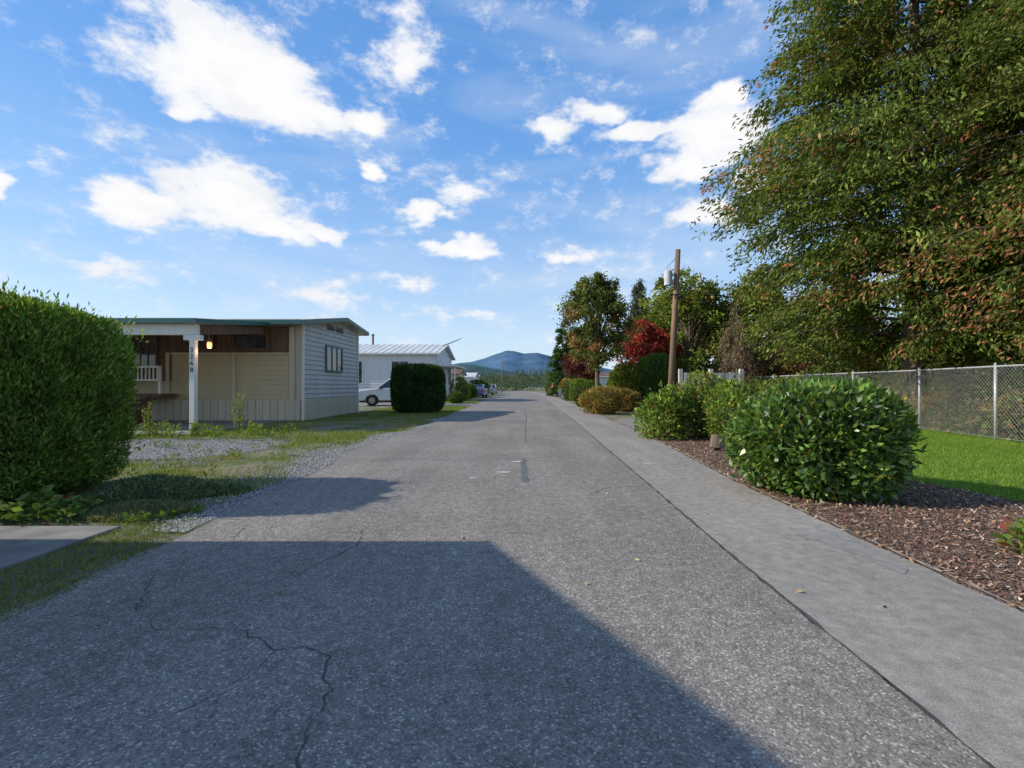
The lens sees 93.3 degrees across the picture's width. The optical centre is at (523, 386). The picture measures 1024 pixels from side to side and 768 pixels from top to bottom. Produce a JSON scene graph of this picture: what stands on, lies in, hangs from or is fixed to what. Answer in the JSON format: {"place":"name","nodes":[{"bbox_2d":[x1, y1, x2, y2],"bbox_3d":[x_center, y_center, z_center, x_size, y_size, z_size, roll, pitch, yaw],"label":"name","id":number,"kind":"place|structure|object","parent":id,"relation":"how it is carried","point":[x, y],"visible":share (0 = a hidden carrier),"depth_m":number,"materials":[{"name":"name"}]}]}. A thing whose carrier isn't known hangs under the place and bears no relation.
{"place":"outdoors","nodes":[
{"label":"outdoors","id":0,"kind":"place"},
{"bbox_2d":[127,394,150,423],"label":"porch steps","id":1,"kind":"structure","parent":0,"point":[140,413],"depth_m":18.07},
{"bbox_2d":[134,394,176,396],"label":"porch deck","id":2,"kind":"structure","parent":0,"point":[160,395],"depth_m":18.50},
{"bbox_2d":[124,366,161,393],"bbox_3d":[-16.250,-0.260,18.630,4.500,1.080,0.160,0,0,0],"label":"porch railing","id":3,"kind":"object","parent":2,"relation":"on","point":[159,374],"visible":0.19,"depth_m":18.57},
{"bbox_2d":[198,334,211,347],"bbox_3d":[-12.950,-1.825,19.402,0.900,0.550,0.024,0,0,0],"label":"window pane","id":4,"kind":"object","parent":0,"point":[202,343],"visible":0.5,"depth_m":19.39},
{"bbox_2d":[128,420,285,434],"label":"carport floor","id":5,"kind":"structure","parent":0,"point":[184,425],"depth_m":17.83,"materials":[{"name":"concrete"}]},
{"bbox_2d":[135,400,299,419],"bbox_3d":[-16.510,0.950,19.492,14.980,0.820,0.065,0,0,0],"label":"front skirting","id":6,"kind":"object","parent":5,"relation":"on","point":[254,409],"visible":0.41,"depth_m":19.46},
{"bbox_2d":[126,382,165,399],"bbox_3d":[-19.200,0.165,19.505,9.600,0.730,0.030,0,0,0],"label":"front siding","id":7,"kind":"object","parent":6,"relation":"on","point":[146,387],"visible":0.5,"depth_m":19.50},
{"bbox_2d":[170,353,295,399],"bbox_3d":[-11.800,-0.410,19.505,5.200,1.880,0.030,0,0,0],"label":"front siding","id":8,"kind":"object","parent":6,"relation":"on","point":[262,376],"visible":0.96,"depth_m":19.50,"materials":[{"name":"wood"}]},
{"bbox_2d":[305,396,357,419],"bbox_3d":[-8.902,0.935,22.715,0.055,0.870,6.430,0,0,0],"label":"end skirting","id":9,"kind":"object","parent":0,"point":[315,408],"visible":1,"depth_m":22.09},
{"bbox_2d":[331,401,479,416],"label":"verge grass","id":10,"kind":"structure","parent":0,"point":[389,410],"depth_m":24.51,"materials":[{"name":"green plant"}]},
{"bbox_2d":[359,403,476,405],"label":"driveway","id":11,"kind":"structure","parent":0,"point":[390,404],"depth_m":37.69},
{"bbox_2d":[359,378,390,405],"bbox_3d":[-9.559,0.398,35.998,5.295,1.984,2.366,0,0,-13],"label":"parked car","id":12,"kind":"object","parent":11,"relation":"on","point":[375,396],"visible":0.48,"depth_m":34.69,"materials":[{"name":"paint"}]},
{"bbox_2d":[0,390,989,767],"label":"road","id":13,"kind":"structure","parent":0,"point":[502,634],"depth_m":2.63,"materials":[{"name":"asphalt"}]},
{"bbox_2d":[135,414,638,767],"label":"road cracks","id":14,"kind":"object","parent":13,"relation":"on","point":[305,735],"visible":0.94,"depth_m":2.53,"materials":[{"name":"asphalt"}]},
{"bbox_2d":[520,458,529,481],"bbox_3d":[-0.004,1.381,8.148,0.173,0.001,2.299,0,0,-1],"label":"tar patch","id":15,"kind":"object","parent":13,"relation":"on","point":[523,468],"visible":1,"depth_m":7.96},
{"bbox_2d":[452,364,547,386],"bbox_3d":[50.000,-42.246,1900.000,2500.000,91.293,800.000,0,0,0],"label":"hills","id":16,"kind":"structure","parent":0,"point":[474,368],"depth_m":1797.61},
{"bbox_2d":[0,0,1021,375],"label":"sky","id":17,"kind":"structure","parent":0,"point":[406,171],"materials":[{"name":"blue"}]},
{"bbox_2d":[456,351,622,374],"bbox_3d":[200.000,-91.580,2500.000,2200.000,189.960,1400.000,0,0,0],"label":"mountain","id":18,"kind":"structure","parent":0,"point":[510,361],"depth_m":2218.37,"materials":[{"name":"blue"}]},
{"bbox_2d":[62,387,1023,767],"bbox_3d":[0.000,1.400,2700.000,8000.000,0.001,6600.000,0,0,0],"label":"ground","id":19,"kind":"structure","parent":0,"point":[240,463],"depth_m":10.43,"materials":[{"name":"soil"}]},
{"bbox_2d":[0,526,120,570],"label":"concrete slab","id":20,"kind":"structure","parent":19,"relation":"on","point":[20,544],"depth_m":4.32,"materials":[{"name":"concrete"}]},
{"bbox_2d":[0,277,156,502],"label":"cedar hedge","id":21,"kind":"object","parent":19,"relation":"on","point":[66,396],"visible":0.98,"depth_m":5.79,"materials":[{"name":"green plant"}]},
{"bbox_2d":[0,493,200,612],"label":"soil patch","id":22,"kind":"object","parent":19,"relation":"on","point":[7,521],"visible":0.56,"depth_m":3.93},
{"bbox_2d":[0,484,204,522],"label":"weeds","id":23,"kind":"object","parent":22,"relation":"on","point":[28,504],"visible":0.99,"depth_m":5.06,"materials":[{"name":"green plant"}]},
{"bbox_2d":[0,512,217,621],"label":"moss patch","id":24,"kind":"object","parent":22,"relation":"on","point":[75,547],"visible":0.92,"depth_m":3.86,"materials":[{"name":"green plant"}]},
{"bbox_2d":[75,498,200,522],"bbox_3d":[-4.248,1.338,5.354,1.256,0.192,0.871,0,0,0],"label":"creeping thyme","id":25,"kind":"object","parent":22,"relation":"on","point":[108,513],"visible":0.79,"depth_m":5.21,"materials":[{"name":"green plant"}]},
{"bbox_2d":[46,472,253,516],"bbox_3d":[-4.755,1.255,6.049,1.968,0.304,1.764,0,0,26],"label":"creeping juniper","id":26,"kind":"object","parent":22,"relation":"on","point":[157,486],"visible":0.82,"depth_m":5.96,"materials":[{"name":"green plant"}]},
{"bbox_2d":[141,403,153,435],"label":"goldenrod weed","id":27,"kind":"object","parent":19,"relation":"on","point":[149,420],"visible":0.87,"depth_m":13.56,"materials":[{"name":"green plant"}]},
{"bbox_2d":[183,335,203,429],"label":"carport posts","id":28,"kind":"object","parent":19,"relation":"on","point":[193,386],"visible":0.82,"depth_m":14.71,"materials":[{"name":"wood"}]},
{"bbox_2d":[104,324,199,334],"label":"carport beam","id":29,"kind":"structure","parent":28,"relation":"on","point":[171,329],"depth_m":14.72,"materials":[{"name":"wood"}]},
{"bbox_2d":[112,323,235,324],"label":"carport roof","id":30,"kind":"structure","parent":29,"relation":"on","point":[180,323],"depth_m":16.36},
{"bbox_2d":[107,318,267,325],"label":"fascia","id":31,"kind":"structure","parent":30,"relation":"attached to","point":[187,320],"depth_m":14.45,"materials":[{"name":"metal"}]},
{"bbox_2d":[200,325,263,334],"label":"carport side beam","id":32,"kind":"structure","parent":28,"relation":"on","point":[221,329],"depth_m":16.44,"materials":[{"name":"wood"}]},
{"bbox_2d":[188,419,200,435],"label":"goldenrod weed","id":33,"kind":"object","parent":19,"relation":"on","point":[194,428],"visible":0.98,"depth_m":13.63,"materials":[{"name":"green plant"}]},
{"bbox_2d":[106,438,291,458],"bbox_3d":[-9.808,1.394,10.630,8.425,0.001,4.863,0,0,0],"label":"gravel patch","id":34,"kind":"object","parent":19,"relation":"on","point":[202,452],"visible":0.32,"depth_m":11.07,"materials":[{"name":"gravel"}]},
{"bbox_2d":[0,415,438,514],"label":"verge grass","id":35,"kind":"structure","parent":19,"relation":"on","point":[268,427],"depth_m":12.61,"materials":[{"name":"green plant"}]},
{"bbox_2d":[230,392,245,432],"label":"goldenrod weed","id":36,"kind":"object","parent":19,"relation":"on","point":[235,421],"visible":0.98,"depth_m":14.14,"materials":[{"name":"green plant"}]},
{"bbox_2d":[122,420,366,476],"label":"weeds","id":37,"kind":"object","parent":19,"relation":"on","point":[214,433],"visible":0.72,"depth_m":12.63,"materials":[{"name":"green plant"}]},
{"bbox_2d":[136,325,356,420],"bbox_3d":[-16.465,-0.540,22.715,15.070,3.880,6.370,0,0,0],"label":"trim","id":38,"kind":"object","parent":19,"relation":"on","point":[298,340],"visible":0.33,"depth_m":19.53,"materials":[{"name":"wood"}]},
{"bbox_2d":[109,326,291,380],"bbox_3d":[-14.180,-1.325,19.485,9.640,2.210,0.080,0,0,0],"label":"brown panelling","id":39,"kind":"object","parent":38,"relation":"attached to","point":[278,339],"visible":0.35,"depth_m":19.45,"materials":[{"name":"brown wood"}]},
{"bbox_2d":[117,337,157,370],"bbox_3d":[-15.525,-1.300,19.388,1.690,1.340,0.056,0,0,0],"label":"window frame","id":40,"kind":"object","parent":39,"relation":"attached to","point":[156,349],"visible":0.48,"depth_m":19.36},
{"bbox_2d":[117,339,154,368],"bbox_3d":[-15.525,-1.300,19.402,1.550,1.200,0.024,0,0,0],"label":"window pane","id":41,"kind":"object","parent":40,"relation":"in","point":[136,343],"visible":0.5,"depth_m":19.39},
{"bbox_2d":[232,332,268,349],"bbox_3d":[-10.950,-1.815,19.388,1.440,0.710,0.056,0,0,0],"label":"window frame","id":42,"kind":"object","parent":39,"relation":"attached to","point":[267,341],"visible":0.8,"depth_m":19.36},
{"bbox_2d":[234,334,265,347],"bbox_3d":[-10.950,-1.815,19.402,1.300,0.570,0.024,0,0,0],"label":"window pane","id":43,"kind":"object","parent":42,"relation":"in","point":[249,340],"visible":1,"depth_m":19.39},
{"bbox_2d":[166,327,294,419],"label":"battens","id":44,"kind":"object","parent":38,"relation":"attached to","point":[291,353],"visible":0.89,"depth_m":19.44,"materials":[{"name":"wood"}]},
{"bbox_2d":[305,322,357,397],"bbox_3d":[-8.905,-1.348,22.730,0.040,3.656,6.340,0,0,0],"label":"end wall siding","id":45,"kind":"object","parent":38,"relation":"attached to","point":[320,382],"visible":0.94,"depth_m":21.97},
{"bbox_2d":[203,318,365,334],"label":"roof","id":46,"kind":"structure","parent":45,"relation":"on","point":[354,328],"depth_m":21.67,"materials":[{"name":"metal"}]},
{"bbox_2d":[221,318,368,335],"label":"fascia","id":47,"kind":"structure","parent":46,"relation":"attached to","point":[299,321],"depth_m":19.03,"materials":[{"name":"metal"}]},
{"bbox_2d":[302,324,358,420],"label":"corner trim","id":48,"kind":"structure","parent":45,"relation":"attached to","point":[303,372],"depth_m":19.54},
{"bbox_2d":[325,345,342,372],"bbox_3d":[-8.860,-1.275,22.650,0.060,1.190,1.940,0,0,0],"label":"window frame","id":49,"kind":"object","parent":45,"relation":"attached to","point":[332,347],"visible":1,"depth_m":22.34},
{"bbox_2d":[327,347,341,370],"bbox_3d":[-8.880,-1.275,22.650,0.030,1.050,1.800,0,0,0],"label":"window pane","id":50,"kind":"object","parent":49,"relation":"in","point":[329,358],"visible":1,"depth_m":22.65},
{"bbox_2d":[313,322,355,334],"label":"gable wall","id":51,"kind":"structure","parent":45,"relation":"attached to","point":[342,324],"depth_m":23.06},
{"bbox_2d":[105,432,404,532],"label":"gravel stones","id":52,"kind":"object","parent":19,"relation":"on","point":[210,512],"visible":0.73,"depth_m":8.35,"materials":[{"name":"gravel"}]},
{"bbox_2d":[196,409,463,516],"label":"gravel verge","id":53,"kind":"structure","parent":19,"relation":"on","point":[432,423],"depth_m":8.53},
{"bbox_2d":[389,362,445,412],"bbox_3d":[-5.600,0.104,25.890,2.894,2.796,2.688,0,0,0],"label":"round shrub","id":54,"kind":"object","parent":19,"relation":"on","point":[417,387],"visible":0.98,"depth_m":24.82,"materials":[{"name":"green plant"}]},
{"bbox_2d":[447,391,464,403],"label":"round shrub","id":55,"kind":"object","parent":19,"relation":"on","point":[457,397],"visible":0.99,"depth_m":39.61,"materials":[{"name":"green plant"}]},
{"bbox_2d":[448,376,471,400],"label":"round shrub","id":56,"kind":"object","parent":19,"relation":"on","point":[460,386],"visible":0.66,"depth_m":45.41,"materials":[{"name":"green plant"}]},
{"bbox_2d":[465,383,478,398],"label":"round shrub","id":57,"kind":"object","parent":19,"relation":"on","point":[473,388],"visible":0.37,"depth_m":55.50,"materials":[{"name":"green plant"}]},
{"bbox_2d":[469,379,489,395],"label":"round shrub","id":58,"kind":"object","parent":19,"relation":"on","point":[484,382],"visible":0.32,"depth_m":74.47,"materials":[{"name":"green plant"}]},
{"bbox_2d":[474,384,487,397],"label":"parked car","id":59,"kind":"object","parent":19,"relation":"on","point":[482,390],"visible":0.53,"depth_m":60.25,"materials":[{"name":"paint"}]},
{"bbox_2d":[546,324,575,395],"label":"fir tree","id":60,"kind":"object","parent":19,"relation":"on","point":[556,375],"visible":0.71,"depth_m":65.47,"materials":[{"name":"green plant"}]},
{"bbox_2d":[561,381,576,400],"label":"round shrub","id":61,"kind":"object","parent":19,"relation":"on","point":[565,390],"visible":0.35,"depth_m":47.47,"materials":[{"name":"green plant"}]},
{"bbox_2d":[568,377,591,402],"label":"round shrub","id":62,"kind":"object","parent":19,"relation":"on","point":[574,381],"visible":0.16,"depth_m":39.89,"materials":[{"name":"green plant"}]},
{"bbox_2d":[560,346,604,380],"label":"purple maple","id":63,"kind":"object","parent":19,"relation":"on","point":[578,370],"visible":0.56,"depth_m":40.42,"materials":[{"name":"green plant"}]},
{"bbox_2d":[569,380,601,406],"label":"round shrub","id":64,"kind":"object","parent":19,"relation":"on","point":[575,391],"visible":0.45,"depth_m":32.47,"materials":[{"name":"green plant"}]},
{"bbox_2d":[552,270,643,386],"bbox_3d":[4.111,-2.550,27.080,4.759,8.032,4.563,0,0,-40],"label":"street tree","id":65,"kind":"object","parent":19,"relation":"on","point":[598,297],"visible":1,"depth_m":26.43,"materials":[{"name":"green plant"}]},
{"bbox_2d":[576,385,623,414],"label":"barberry shrub","id":66,"kind":"object","parent":19,"relation":"on","point":[605,400],"visible":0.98,"depth_m":24.27,"materials":[{"name":"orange plant"}]},
{"bbox_2d":[605,357,642,407],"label":"yellow shrub","id":67,"kind":"object","parent":19,"relation":"on","point":[627,377],"visible":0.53,"depth_m":28.08,"materials":[{"name":"green plant"}]},
{"bbox_2d":[615,386,642,411],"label":"barberry shrub","id":68,"kind":"object","parent":19,"relation":"on","point":[630,399],"visible":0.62,"depth_m":26.55,"materials":[{"name":"orange plant"}]},
{"bbox_2d":[626,278,650,359],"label":"weeping cedar","id":69,"kind":"object","parent":19,"relation":"on","point":[634,306],"visible":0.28,"depth_m":39.75,"materials":[{"name":"green plant"}]},
{"bbox_2d":[608,316,678,366],"bbox_3d":[7.301,-1.541,31.266,4.689,6.003,4.009,0,0,-25],"label":"red maple","id":70,"kind":"object","parent":19,"relation":"on","point":[640,345],"visible":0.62,"depth_m":30.45,"materials":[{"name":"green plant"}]},
{"bbox_2d":[275,414,1023,621],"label":"fallen leaves","id":71,"kind":"object","parent":19,"relation":"on","point":[797,591],"visible":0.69,"depth_m":4.89,"materials":[{"name":"plant"}]},
{"bbox_2d":[636,352,677,408],"bbox_3d":[7.643,-0.273,27.998,2.230,3.542,2.753,0,0,0],"label":"clipped hedge","id":72,"kind":"object","parent":19,"relation":"on","point":[653,368],"visible":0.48,"depth_m":27.06,"materials":[{"name":"green plant"}]},
{"bbox_2d":[629,327,684,363],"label":"red maple","id":73,"kind":"object","parent":19,"relation":"on","point":[679,349],"visible":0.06,"depth_m":32.02,"materials":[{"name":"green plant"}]},
{"bbox_2d":[664,249,680,393],"bbox_3d":[7.375,-2.699,24.000,0.799,8.214,0.400,0,0,0],"label":"utility pole","id":74,"kind":"object","parent":19,"relation":"on","point":[668,275],"visible":0.96,"depth_m":23.88,"materials":[{"name":"brown wood"}]},
{"bbox_2d":[679,288,889,321],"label":"power lines","id":75,"kind":"object","parent":74,"relation":"attached to","point":[738,297],"visible":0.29,"depth_m":23.78,"materials":[{"name":"black plastic"}]},
{"bbox_2d":[648,283,716,383],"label":"broadleaf tree","id":76,"kind":"object","parent":19,"relation":"on","point":[677,326],"visible":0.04,"depth_m":40.82,"materials":[{"name":"green plant"}]},
{"bbox_2d":[634,265,747,382],"bbox_3d":[11.059,-3.335,32.725,7.607,9.620,7.154,0,0,-34],"label":"broadleaf tree","id":77,"kind":"object","parent":19,"relation":"on","point":[703,312],"visible":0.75,"depth_m":31.59,"materials":[{"name":"green plant"}]},
{"bbox_2d":[467,367,1010,390],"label":"distant trees","id":78,"kind":"object","parent":19,"relation":"on","point":[519,384],"visible":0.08,"depth_m":167.67,"materials":[{"name":"green plant"}]},
{"bbox_2d":[683,262,814,375],"bbox_3d":[14.960,-3.418,31.857,8.305,9.790,7.017,0,0,0],"label":"broadleaf tree","id":79,"kind":"object","parent":19,"relation":"on","point":[753,306],"visible":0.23,"depth_m":30.78,"materials":[{"name":"green plant"}]},
{"bbox_2d":[755,341,815,387],"bbox_3d":[14.221,-0.570,26.448,3.180,4.088,2.624,0,0,0],"label":"bush","id":80,"kind":"object","parent":19,"relation":"on","point":[778,369],"visible":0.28,"depth_m":26.13,"materials":[{"name":"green plant"}]},
{"bbox_2d":[613,420,1023,609],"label":"pavement edging","id":81,"kind":"object","parent":19,"relation":"on","point":[930,566],"visible":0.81,"depth_m":4.13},
{"bbox_2d":[640,429,1023,611],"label":"mulch bed","id":82,"kind":"object","parent":19,"relation":"on","point":[970,576],"visible":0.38,"depth_m":4.84,"materials":[{"name":"brown wood"}]},
{"bbox_2d":[628,377,700,440],"bbox_3d":[3.830,0.625,12.896,2.036,1.757,1.660,0,0,0],"label":"leafy shrub","id":83,"kind":"object","parent":82,"relation":"on","point":[667,409],"visible":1,"depth_m":12.63,"materials":[{"name":"green plant"}]},
{"bbox_2d":[680,365,734,438],"bbox_3d":[4.965,0.420,13.422,1.950,2.152,1.800,0,0,0],"label":"leafy shrub","id":84,"kind":"object","parent":82,"relation":"on","point":[696,385],"visible":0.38,"depth_m":13.06,"materials":[{"name":"green plant"}]},
{"bbox_2d":[709,434,723,451],"bbox_3d":[4.150,1.225,10.404,0.396,0.390,0.392,0,0,0],"label":"tree stump","id":85,"kind":"object","parent":82,"relation":"on","point":[715,444],"visible":0.77,"depth_m":10.31,"materials":[{"name":"wood"}]},
{"bbox_2d":[697,371,752,446],"bbox_3d":[4.738,0.528,11.214,1.248,1.823,1.394,0,0,0],"label":"leafy shrub","id":86,"kind":"object","parent":82,"relation":"on","point":[721,411],"visible":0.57,"depth_m":11.08,"materials":[{"name":"green plant"}]},
{"bbox_2d":[694,372,758,421],"bbox_3d":[6.008,0.525,14.646,2.573,1.956,2.508,0,0,27],"label":"leafy shrub","id":87,"kind":"object","parent":82,"relation":"on","point":[750,386],"visible":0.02,"depth_m":14.37,"materials":[{"name":"green plant"}]},
{"bbox_2d":[718,372,928,508],"bbox_3d":[3.857,0.655,6.410,2.428,1.711,2.165,0,0,0],"label":"laurel bush","id":88,"kind":"object","parent":82,"relation":"on","point":[837,438],"visible":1,"depth_m":5.73,"materials":[{"name":"green plant"}]},
{"bbox_2d":[989,516,1023,554],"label":"garden plant","id":89,"kind":"object","parent":82,"relation":"on","point":[1016,533],"visible":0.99,"depth_m":4.04,"materials":[{"name":"green plant"}]},
{"bbox_2d":[803,272,902,373],"bbox_3d":[19.617,-2.857,30.315,7.689,8.669,6.954,0,0,0],"label":"broadleaf tree","id":90,"kind":"object","parent":19,"relation":"on","point":[875,313],"depth_m":28.42,"materials":[{"name":"green plant"}]},
{"bbox_2d":[690,0,1023,424],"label":"cedar tree","id":91,"kind":"object","parent":19,"relation":"on","point":[846,79],"visible":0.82,"depth_m":16.64,"materials":[{"name":"green plant"}]},
{"bbox_2d":[735,310,1023,430],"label":"understory shrubs","id":92,"kind":"object","parent":19,"relation":"on","point":[868,362],"visible":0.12,"depth_m":17.37,"materials":[{"name":"green plant"}]},
{"bbox_2d":[744,363,1023,440],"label":"chain link fence","id":93,"kind":"object","parent":19,"relation":"on","point":[995,416],"visible":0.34,"depth_m":13.85,"materials":[{"name":"metal"}]},
{"bbox_2d":[756,366,1023,442],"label":"bramble thicket","id":94,"kind":"object","parent":19,"relation":"on","point":[1015,402],"visible":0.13,"depth_m":14.55,"materials":[{"name":"green plant"}]},
{"bbox_2d":[856,0,1023,372],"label":"cedar tree","id":95,"kind":"object","parent":19,"relation":"on","point":[1005,311],"visible":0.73,"depth_m":13.39,"materials":[{"name":"green plant"}]},
{"bbox_2d":[891,95,1016,380],"bbox_3d":[21.135,-8.440,17.840,12.808,19.880,13.411,0,0,-36],"label":"cedar tree","id":96,"kind":"object","parent":19,"relation":"on","point":[896,323],"visible":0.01,"depth_m":19.15,"materials":[{"name":"green plant"}]},
{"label":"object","id":97,"kind":"object","parent":19,"relation":"on","visible":0},
{"bbox_2d":[359,354,435,390],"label":"side siding","id":98,"kind":"object","parent":97,"relation":"attached to","point":[376,370],"visible":0.11,"depth_m":43.98,"materials":[{"name":"metal"}]},
{"bbox_2d":[359,344,454,359],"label":"roof","id":99,"kind":"structure","parent":97,"relation":"on","point":[371,347],"depth_m":46.15,"materials":[{"name":"metal"}]},
{"bbox_2d":[360,344,444,352],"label":"roof ribs","id":100,"kind":"object","parent":99,"relation":"on","point":[399,350],"visible":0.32,"depth_m":45.99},
{"bbox_2d":[359,345,455,359],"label":"fascia","id":101,"kind":"structure","parent":99,"relation":"attached to","point":[412,353],"depth_m":43.60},
{"bbox_2d":[436,349,451,393],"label":"end siding","id":102,"kind":"object","parent":97,"relation":"attached to","point":[444,360],"visible":0.44,"depth_m":49.85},
{"bbox_2d":[610,419,694,428],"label":"gravel driveway","id":103,"kind":"structure","parent":0,"point":[628,422],"depth_m":18.74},
{"bbox_2d":[678,369,743,392],"bbox_3d":[7.400,0.350,19.090,2.540,2.100,0.220,0,0,0],"label":"wooden fence","id":104,"kind":"object","parent":103,"relation":"on","point":[728,375],"visible":0.25,"depth_m":18.98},
{"bbox_2d":[522,391,1023,767],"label":"side pavement","id":105,"kind":"structure","parent":0,"point":[947,653],"depth_m":3.09,"materials":[{"name":"concrete"}]},
{"bbox_2d":[566,414,993,767],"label":"pavement seam","id":106,"kind":"object","parent":105,"relation":"on","point":[927,712],"visible":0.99,"depth_m":2.67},
{"bbox_2d":[797,531,907,573],"bbox_3d":[2.865,1.377,4.089,0.433,0.001,0.992,0,0,-16],"label":"repair patch","id":107,"kind":"object","parent":105,"relation":"on","point":[848,544],"visible":1,"depth_m":4.12,"materials":[{"name":"concrete"}]},
{"bbox_2d":[908,426,1023,502],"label":"lawn","id":108,"kind":"structure","parent":0,"point":[979,477],"depth_m":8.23,"materials":[{"name":"plant"}]},
{"bbox_2d":[713,302,761,382],"bbox_3d":[11.634,-1.464,26.351,2.905,6.308,2.956,0,0,0],"label":"dead cedar","id":109,"kind":"object","parent":108,"relation":"on","point":[733,351],"visible":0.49,"depth_m":25.89,"materials":[{"name":"brown plant"}]},
{"bbox_2d":[740,375,779,394],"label":"leafy shrub","id":110,"kind":"object","parent":108,"relation":"on","point":[758,384],"visible":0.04,"depth_m":15.37,"materials":[{"name":"green plant"}]},
{"bbox_2d":[747,372,822,386],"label":"leafy shrub","id":111,"kind":"object","parent":108,"relation":"on","point":[777,380],"visible":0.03,"depth_m":18.84,"materials":[{"name":"green plant"}]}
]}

